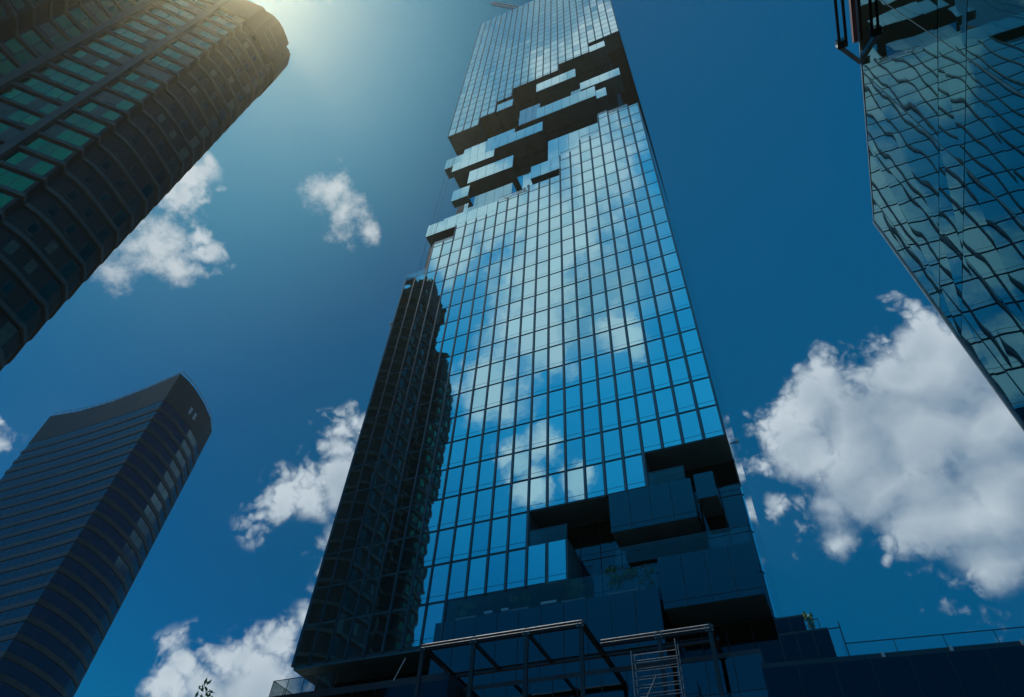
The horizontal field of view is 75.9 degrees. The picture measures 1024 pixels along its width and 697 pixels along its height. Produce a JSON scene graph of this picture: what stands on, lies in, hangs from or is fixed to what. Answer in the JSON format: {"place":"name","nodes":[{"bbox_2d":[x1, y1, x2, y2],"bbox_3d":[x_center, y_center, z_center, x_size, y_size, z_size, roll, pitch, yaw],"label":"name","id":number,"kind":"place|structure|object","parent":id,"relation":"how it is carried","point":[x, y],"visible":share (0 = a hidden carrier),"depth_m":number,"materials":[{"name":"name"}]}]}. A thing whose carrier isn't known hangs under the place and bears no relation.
{"place":"outdoors","nodes":[
{"label":"outdoors","id":0,"kind":"place"},
{"bbox_2d":[0,371,212,696],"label":"office tower","id":1,"kind":"structure","parent":0,"point":[88,497],"depth_m":157.16,"materials":[{"name":"blue glass"}]},
{"bbox_2d":[0,0,1023,696],"label":"sky","id":2,"kind":"structure","parent":0,"point":[883,469],"materials":[{"name":"blue"}]},
{"bbox_2d":[269,626,1023,696],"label":"podium building","id":3,"kind":"structure","parent":0,"point":[989,670],"depth_m":36.38,"materials":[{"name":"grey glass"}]},
{"bbox_2d":[630,638,685,696],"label":"scaffold tower","id":4,"kind":"structure","parent":3,"relation":"on","point":[652,684],"depth_m":39.76,"materials":[{"name":"metal"}]},
{"bbox_2d":[774,614,849,660],"bbox_3d":[18.426,18.864,39.664,3.430,2.800,6.534,-16,-52,17],"label":"terrace stack","id":5,"kind":"object","parent":3,"relation":"on","point":[798,640],"visible":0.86,"depth_m":37.68,"materials":[{"name":"blue glass"}]},
{"label":"ground","id":6,"kind":"structure","parent":0,"visible":0},
{"bbox_2d":[0,0,290,370],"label":"residential tower","id":7,"kind":"structure","parent":6,"relation":"on","point":[118,118],"depth_m":80.80,"materials":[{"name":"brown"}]},
{"bbox_2d":[291,0,784,690],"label":"glass skyscraper","id":8,"kind":"structure","parent":6,"relation":"on","point":[545,416],"depth_m":66.64,"materials":[{"name":"teal"}]},
{"bbox_2d":[294,625,317,665],"bbox_3d":[-18.008,25.931,57.450,1.490,3.360,0.079,-16,-52,17],"label":"window","id":9,"kind":"structure","parent":8,"relation":"in","point":[308,636],"depth_m":57.37,"materials":[{"name":"black glass"}]},
{"bbox_2d":[305,587,328,624],"bbox_3d":[-17.839,23.579,60.170,1.490,3.360,0.077,-16,-52,17],"label":"window","id":10,"kind":"structure","parent":8,"relation":"in","point":[319,597],"depth_m":60.09,"materials":[{"name":"black glass"}]},
{"bbox_2d":[311,622,334,662],"bbox_3d":[-16.352,25.451,56.932,1.490,3.360,0.079,-16,-52,17],"label":"window","id":11,"kind":"structure","parent":8,"relation":"in","point":[326,630],"depth_m":56.85,"materials":[{"name":"black glass"}]},
{"bbox_2d":[316,553,337,587],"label":"window","id":12,"kind":"structure","parent":8,"relation":"in","point":[329,562],"depth_m":62.82,"materials":[{"name":"black glass"}]},
{"bbox_2d":[322,584,344,621],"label":"window","id":13,"kind":"structure","parent":8,"relation":"in","point":[336,592],"depth_m":59.58,"materials":[{"name":"black glass"}]},
{"bbox_2d":[326,522,346,553],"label":"window","id":14,"kind":"structure","parent":8,"relation":"in","point":[338,530],"depth_m":65.53,"materials":[{"name":"black glass"}]},
{"bbox_2d":[329,619,352,659],"bbox_3d":[-14.695,24.974,56.416,1.490,3.360,0.070,-16,-52,17],"label":"window","id":15,"kind":"structure","parent":8,"relation":"in","point":[343,628],"depth_m":56.34,"materials":[{"name":"black glass"}]},
{"bbox_2d":[332,550,353,584],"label":"window","id":16,"kind":"structure","parent":8,"relation":"in","point":[344,562],"depth_m":62.29,"materials":[{"name":"black glass"}]},
{"bbox_2d":[339,581,361,618],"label":"window","id":17,"kind":"structure","parent":8,"relation":"in","point":[352,591],"depth_m":59.06,"materials":[{"name":"black glass"}]},
{"bbox_2d":[342,518,361,549],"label":"window","id":18,"kind":"structure","parent":8,"relation":"in","point":[353,528],"depth_m":65.01,"materials":[{"name":"black glass"}]},
{"bbox_2d":[347,616,369,656],"bbox_3d":[-13.040,24.492,55.897,1.490,3.360,0.075,-16,-52,17],"label":"window","id":19,"kind":"structure","parent":8,"relation":"in","point":[358,637],"depth_m":55.82,"materials":[{"name":"black glass"}]},
{"bbox_2d":[349,546,369,580],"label":"window","id":20,"kind":"structure","parent":8,"relation":"in","point":[357,571],"depth_m":61.76,"materials":[{"name":"black glass"}]},
{"bbox_2d":[357,515,376,546],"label":"window","id":21,"kind":"structure","parent":8,"relation":"in","point":[369,522],"depth_m":64.49,"materials":[{"name":"black glass"}]},
{"bbox_2d":[356,578,378,615],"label":"window","id":22,"kind":"structure","parent":8,"relation":"in","point":[369,587],"depth_m":58.54,"materials":[{"name":"black glass"}]},
{"bbox_2d":[365,543,385,577],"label":"window","id":23,"kind":"structure","parent":8,"relation":"in","point":[377,553],"depth_m":61.25,"materials":[{"name":"black glass"}]},
{"bbox_2d":[365,613,387,654],"bbox_3d":[-11.386,24.009,55.378,1.490,3.360,0.080,-16,-52,17],"label":"window","id":24,"kind":"structure","parent":8,"relation":"in","point":[377,630],"depth_m":55.30,"materials":[{"name":"black glass"}]},
{"bbox_2d":[373,511,392,543],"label":"window","id":25,"kind":"structure","parent":8,"relation":"in","point":[384,522],"depth_m":63.99,"materials":[{"name":"black glass"}]},
{"bbox_2d":[374,574,395,612],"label":"window","id":26,"kind":"structure","parent":8,"relation":"in","point":[386,586],"depth_m":58.02,"materials":[{"name":"black glass"}]},
{"bbox_2d":[381,482,399,511],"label":"window","id":27,"kind":"structure","parent":8,"relation":"in","point":[391,491],"depth_m":66.69,"materials":[{"name":"black glass"}]},
{"bbox_2d":[382,540,402,574],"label":"window","id":28,"kind":"structure","parent":8,"relation":"in","point":[394,548],"depth_m":60.73,"materials":[{"name":"black glass"}]},
{"bbox_2d":[384,609,406,651],"bbox_3d":[-9.729,23.531,54.861,1.490,3.360,0.075,-16,-52,17],"label":"window","id":29,"kind":"structure","parent":8,"relation":"in","point":[397,619],"depth_m":54.78,"materials":[{"name":"black glass"}]},
{"bbox_2d":[390,508,408,539],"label":"window","id":30,"kind":"structure","parent":8,"relation":"in","point":[399,523],"depth_m":63.47,"materials":[{"name":"black glass"}]},
{"bbox_2d":[392,571,412,609],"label":"window","id":31,"kind":"structure","parent":8,"relation":"in","point":[402,592],"depth_m":57.50,"materials":[{"name":"black glass"}]},
{"bbox_2d":[396,478,414,508],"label":"window","id":32,"kind":"structure","parent":8,"relation":"in","point":[405,494],"depth_m":66.18,"materials":[{"name":"black glass"}]},
{"bbox_2d":[399,536,419,571],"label":"window","id":33,"kind":"structure","parent":8,"relation":"in","point":[411,544],"depth_m":60.20,"materials":[{"name":"black glass"}]},
{"bbox_2d":[403,606,424,648],"bbox_3d":[-8.073,23.051,54.343,1.490,3.360,0.073,-16,-52,17],"label":"window","id":34,"kind":"structure","parent":8,"relation":"in","point":[413,630],"depth_m":54.26,"materials":[{"name":"blue glass"}]},
{"bbox_2d":[406,504,424,536],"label":"window","id":35,"kind":"structure","parent":8,"relation":"in","point":[416,515],"depth_m":62.93,"materials":[{"name":"black glass"}]},
{"bbox_2d":[410,568,430,605],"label":"window","id":36,"kind":"structure","parent":8,"relation":"in","point":[421,583],"depth_m":56.98,"materials":[{"name":"black glass"}]},
{"bbox_2d":[412,475,429,504],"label":"window","id":37,"kind":"structure","parent":8,"relation":"in","point":[422,484],"depth_m":65.65,"materials":[{"name":"black glass"}]},
{"bbox_2d":[417,532,436,567],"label":"window","id":38,"kind":"structure","parent":8,"relation":"in","point":[427,546],"depth_m":59.70,"materials":[{"name":"blue glass"}]},
{"bbox_2d":[423,500,441,532],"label":"window","id":39,"kind":"structure","parent":8,"relation":"in","point":[433,508],"depth_m":62.42,"materials":[{"name":"blue glass"}]},
{"bbox_2d":[423,603,443,643],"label":"window","id":40,"kind":"structure","parent":8,"relation":"in","point":[435,612],"depth_m":54.04,"materials":[{"name":"blue glass"}]},
{"bbox_2d":[428,471,445,500],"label":"window","id":41,"kind":"structure","parent":8,"relation":"in","point":[438,479],"depth_m":65.14,"materials":[{"name":"blue glass"}]},
{"bbox_2d":[429,564,448,602],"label":"window","id":42,"kind":"structure","parent":8,"relation":"in","point":[440,574],"depth_m":56.47,"materials":[{"name":"blue glass"}]},
{"bbox_2d":[435,529,453,564],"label":"window","id":43,"kind":"structure","parent":8,"relation":"in","point":[443,554],"depth_m":59.18,"materials":[{"name":"blue glass"}]},
{"bbox_2d":[440,496,457,529],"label":"window","id":44,"kind":"structure","parent":8,"relation":"in","point":[450,505],"depth_m":61.90,"materials":[{"name":"blue glass"}]},
{"bbox_2d":[445,467,461,497],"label":"window","id":45,"kind":"structure","parent":8,"relation":"in","point":[454,475],"depth_m":64.61,"materials":[{"name":"blue glass"}]},
{"bbox_2d":[449,440,465,467],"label":"window","id":46,"kind":"structure","parent":8,"relation":"in","point":[457,454],"depth_m":67.33,"materials":[{"name":"blue glass"}]},
{"bbox_2d":[448,560,467,599],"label":"window","id":47,"kind":"structure","parent":8,"relation":"in","point":[457,581],"depth_m":55.95,"materials":[{"name":"blue glass"}]},
{"bbox_2d":[453,525,471,560],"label":"window","id":48,"kind":"structure","parent":8,"relation":"in","point":[463,534],"depth_m":58.66,"materials":[{"name":"blue glass"}]},
{"bbox_2d":[457,493,474,525],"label":"window","id":49,"kind":"structure","parent":8,"relation":"in","point":[466,508],"depth_m":61.38,"materials":[{"name":"blue glass"}]},
{"bbox_2d":[461,463,478,493],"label":"window","id":50,"kind":"structure","parent":8,"relation":"in","point":[470,471],"depth_m":64.09,"materials":[{"name":"blue glass"}]},
{"bbox_2d":[465,436,480,464],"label":"window","id":51,"kind":"structure","parent":8,"relation":"in","point":[473,448],"depth_m":66.81,"materials":[{"name":"blue glass"}]},
{"bbox_2d":[467,557,486,595],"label":"window","id":52,"kind":"structure","parent":8,"relation":"in","point":[477,566],"depth_m":55.44,"materials":[{"name":"blue glass"}]},
{"bbox_2d":[471,521,489,557],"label":"window","id":53,"kind":"structure","parent":8,"relation":"in","point":[481,530],"depth_m":58.15,"materials":[{"name":"blue glass"}]},
{"bbox_2d":[475,489,492,521],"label":"window","id":54,"kind":"structure","parent":8,"relation":"in","point":[484,499],"depth_m":60.88,"materials":[{"name":"blue glass"}]},
{"bbox_2d":[478,459,494,489],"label":"window","id":55,"kind":"structure","parent":8,"relation":"in","point":[487,467],"depth_m":63.58,"materials":[{"name":"blue glass"}]},
{"bbox_2d":[482,432,496,460],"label":"window","id":56,"kind":"structure","parent":8,"relation":"in","point":[490,440],"depth_m":66.31,"materials":[{"name":"blue glass"}]},
{"bbox_2d":[487,553,505,592],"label":"window","id":57,"kind":"structure","parent":8,"relation":"in","point":[496,574],"depth_m":54.92,"materials":[{"name":"blue glass"}]},
{"bbox_2d":[490,517,507,553],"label":"window","id":58,"kind":"structure","parent":8,"relation":"in","point":[499,526],"depth_m":57.64,"materials":[{"name":"blue glass"}]},
{"bbox_2d":[493,485,509,518],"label":"window","id":59,"kind":"structure","parent":8,"relation":"in","point":[501,501],"depth_m":60.36,"materials":[{"name":"blue glass"}]},
{"bbox_2d":[496,455,511,485],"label":"window","id":60,"kind":"structure","parent":8,"relation":"in","point":[503,475],"depth_m":63.07,"materials":[{"name":"blue glass"}]},
{"bbox_2d":[498,428,513,456],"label":"window","id":61,"kind":"structure","parent":8,"relation":"in","point":[506,436],"depth_m":65.78,"materials":[{"name":"blue glass"}]},
{"bbox_2d":[507,549,524,589],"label":"window","id":62,"kind":"structure","parent":8,"relation":"in","point":[516,565],"depth_m":54.38,"materials":[{"name":"blue glass"}]},
{"bbox_2d":[509,513,526,549],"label":"window","id":63,"kind":"structure","parent":8,"relation":"in","point":[517,530],"depth_m":57.10,"materials":[{"name":"blue glass"}]},
{"bbox_2d":[511,481,527,514],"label":"window","id":64,"kind":"structure","parent":8,"relation":"in","point":[519,494],"depth_m":59.84,"materials":[{"name":"blue glass"}]},
{"bbox_2d":[513,451,528,481],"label":"window","id":65,"kind":"structure","parent":8,"relation":"in","point":[521,460],"depth_m":62.56,"materials":[{"name":"blue glass"}]},
{"bbox_2d":[515,423,529,452],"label":"window","id":66,"kind":"structure","parent":8,"relation":"in","point":[523,431],"depth_m":65.29,"materials":[{"name":"blue glass"}]},
{"bbox_2d":[528,544,544,585],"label":"window","id":67,"kind":"structure","parent":8,"relation":"in","point":[536,558],"depth_m":53.93,"materials":[{"name":"blue glass"}]},
{"bbox_2d":[530,477,545,510],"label":"window","id":68,"kind":"structure","parent":8,"relation":"in","point":[537,493],"depth_m":59.29,"materials":[{"name":"blue glass"}]},
{"bbox_2d":[531,447,545,477],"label":"window","id":69,"kind":"structure","parent":8,"relation":"in","point":[538,460],"depth_m":62.03,"materials":[{"name":"blue glass"}]},
{"bbox_2d":[532,419,546,448],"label":"window","id":70,"kind":"structure","parent":8,"relation":"in","point":[539,427],"depth_m":64.79,"materials":[{"name":"blue glass"}]},
{"bbox_2d":[549,390,562,416],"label":"window","id":71,"kind":"structure","parent":8,"relation":"in","point":[555,398],"depth_m":66.97,"materials":[{"name":"blue glass"}]},
{"bbox_2d":[549,442,563,473],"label":"window","id":72,"kind":"structure","parent":8,"relation":"in","point":[556,452],"depth_m":61.53,"materials":[{"name":"blue glass"}]},
{"bbox_2d":[549,415,563,443],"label":"window","id":73,"kind":"structure","parent":8,"relation":"in","point":[556,424],"depth_m":64.24,"materials":[{"name":"blue glass"}]},
{"bbox_2d":[549,473,564,506],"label":"window","id":74,"kind":"structure","parent":8,"relation":"in","point":[557,481],"depth_m":58.79,"materials":[{"name":"blue glass"}]},
{"bbox_2d":[549,540,565,581],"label":"window","id":75,"kind":"structure","parent":8,"relation":"in","point":[557,549],"depth_m":53.44,"materials":[{"name":"blue glass"}]},
{"bbox_2d":[566,385,580,412],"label":"window","id":76,"kind":"structure","parent":8,"relation":"in","point":[573,393],"depth_m":66.44,"materials":[{"name":"blue glass"}]},
{"bbox_2d":[566,411,581,439],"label":"window","id":77,"kind":"structure","parent":8,"relation":"in","point":[573,420],"depth_m":63.75,"materials":[{"name":"blue glass"}]},
{"bbox_2d":[567,438,582,469],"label":"window","id":78,"kind":"structure","parent":8,"relation":"in","point":[574,447],"depth_m":60.97,"materials":[{"name":"blue glass"}]},
{"bbox_2d":[568,468,584,502],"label":"window","id":79,"kind":"structure","parent":8,"relation":"in","point":[575,477],"depth_m":58.26,"materials":[{"name":"blue glass"}]},
{"bbox_2d":[582,381,597,407],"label":"window","id":80,"kind":"structure","parent":8,"relation":"in","point":[589,389],"depth_m":65.92,"materials":[{"name":"blue glass"}]},
{"bbox_2d":[584,406,599,435],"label":"window","id":81,"kind":"structure","parent":8,"relation":"in","point":[591,415],"depth_m":63.19,"materials":[{"name":"blue glass"}]},
{"bbox_2d":[585,434,601,465],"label":"window","id":82,"kind":"structure","parent":8,"relation":"in","point":[593,453],"depth_m":60.49,"materials":[{"name":"blue glass"}]},
{"bbox_2d":[586,464,604,498],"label":"window","id":83,"kind":"structure","parent":8,"relation":"in","point":[595,482],"depth_m":57.76,"materials":[{"name":"blue glass"}]},
{"bbox_2d":[599,376,615,403],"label":"window","id":84,"kind":"structure","parent":8,"relation":"in","point":[607,391],"depth_m":65.39,"materials":[{"name":"blue glass"}]},
{"bbox_2d":[601,402,617,430],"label":"window","id":85,"kind":"structure","parent":8,"relation":"in","point":[609,418],"depth_m":62.69,"materials":[{"name":"blue glass"}]},
{"bbox_2d":[603,429,621,460],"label":"window","id":86,"kind":"structure","parent":8,"relation":"in","point":[612,449],"depth_m":59.96,"materials":[{"name":"blue glass"}]},
{"bbox_2d":[605,460,624,493],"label":"window","id":87,"kind":"structure","parent":8,"relation":"in","point":[614,470],"depth_m":57.24,"materials":[{"name":"blue glass"}]},
{"bbox_2d":[604,565,638,594],"bbox_3d":[8.507,17.873,50.770,2.921,2.879,1.128,-16,-52,17],"label":"planter shrub","id":88,"kind":"object","parent":8,"relation":"on","point":[614,578],"visible":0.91,"depth_m":50.62,"materials":[{"name":"green plant"}]},
{"bbox_2d":[616,372,633,398],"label":"window","id":89,"kind":"structure","parent":8,"relation":"in","point":[624,381],"depth_m":64.90,"materials":[{"name":"blue glass"}]},
{"bbox_2d":[619,397,636,426],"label":"window","id":90,"kind":"structure","parent":8,"relation":"in","point":[627,406],"depth_m":62.17,"materials":[{"name":"blue glass"}]},
{"bbox_2d":[622,425,640,456],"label":"window","id":91,"kind":"structure","parent":8,"relation":"in","point":[631,442],"depth_m":59.45,"materials":[{"name":"blue glass"}]},
{"bbox_2d":[625,455,645,489],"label":"window","id":92,"kind":"structure","parent":8,"relation":"in","point":[634,465],"depth_m":56.72,"materials":[{"name":"blue glass"}]},
{"bbox_2d":[630,344,647,369],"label":"window","id":93,"kind":"structure","parent":8,"relation":"in","point":[638,354],"depth_m":67.07,"materials":[{"name":"blue glass"}]},
{"bbox_2d":[633,367,651,394],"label":"window","id":94,"kind":"structure","parent":8,"relation":"in","point":[641,376],"depth_m":64.35,"materials":[{"name":"blue glass"}]},
{"bbox_2d":[637,393,655,421],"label":"window","id":95,"kind":"structure","parent":8,"relation":"in","point":[646,407],"depth_m":61.64,"materials":[{"name":"blue glass"}]},
{"bbox_2d":[641,420,660,451],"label":"window","id":96,"kind":"structure","parent":8,"relation":"in","point":[650,434],"depth_m":58.92,"materials":[{"name":"blue glass"}]},
{"bbox_2d":[647,339,664,364],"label":"window","id":97,"kind":"structure","parent":8,"relation":"in","point":[655,348],"depth_m":66.57,"materials":[{"name":"blue glass"}]},
{"bbox_2d":[651,362,669,389],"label":"window","id":98,"kind":"structure","parent":8,"relation":"in","point":[659,372],"depth_m":63.83,"materials":[{"name":"blue glass"}]},
{"bbox_2d":[655,388,675,417],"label":"window","id":99,"kind":"structure","parent":8,"relation":"in","point":[665,403],"depth_m":61.11,"materials":[{"name":"blue glass"}]},
{"bbox_2d":[660,416,681,447],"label":"window","id":100,"kind":"structure","parent":8,"relation":"in","point":[669,426],"depth_m":58.39,"materials":[{"name":"blue glass"}]},
{"bbox_2d":[664,334,682,359],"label":"window","id":101,"kind":"structure","parent":8,"relation":"in","point":[673,347],"depth_m":66.05,"materials":[{"name":"blue glass"}]},
{"bbox_2d":[669,358,688,384],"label":"window","id":102,"kind":"structure","parent":8,"relation":"in","point":[678,369],"depth_m":63.33,"materials":[{"name":"blue glass"}]},
{"bbox_2d":[674,383,694,412],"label":"window","id":103,"kind":"structure","parent":8,"relation":"in","point":[685,402],"depth_m":60.61,"materials":[{"name":"blue glass"}]},
{"bbox_2d":[680,411,702,442],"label":"window","id":104,"kind":"structure","parent":8,"relation":"in","point":[689,421],"depth_m":57.88,"materials":[{"name":"blue glass"}]},
{"bbox_2d":[682,329,701,354],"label":"window","id":105,"kind":"structure","parent":8,"relation":"in","point":[690,338],"depth_m":65.53,"materials":[{"name":"blue glass"}]},
{"bbox_2d":[687,353,707,380],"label":"window","id":106,"kind":"structure","parent":8,"relation":"in","point":[697,366],"depth_m":62.82,"materials":[{"name":"blue glass"}]},
{"bbox_2d":[693,378,714,407],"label":"window","id":107,"kind":"structure","parent":8,"relation":"in","point":[703,390],"depth_m":60.09,"materials":[{"name":"blue glass"}]},
{"bbox_2d":[699,406,722,438],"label":"window","id":108,"kind":"structure","parent":8,"relation":"in","point":[712,426],"depth_m":57.37,"materials":[{"name":"blue glass"}]},
{"bbox_2d":[414,618,724,696],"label":"steel frame","id":109,"kind":"object","parent":6,"relation":"on","point":[528,633],"visible":0.95,"depth_m":43.39,"materials":[{"name":"grey metal"}]},
{"bbox_2d":[856,0,1023,430],"bbox_3d":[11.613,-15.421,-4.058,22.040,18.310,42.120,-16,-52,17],"label":"glass skyscraper","id":110,"kind":"structure","parent":6,"relation":"on","point":[943,88],"depth_m":12.46,"materials":[{"name":"blue"}]},
{"bbox_2d":[834,0,859,63],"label":"canopy frame","id":111,"kind":"object","parent":110,"relation":"attached to","point":[841,44],"visible":0.98,"depth_m":15.27,"materials":[{"name":"paint"}]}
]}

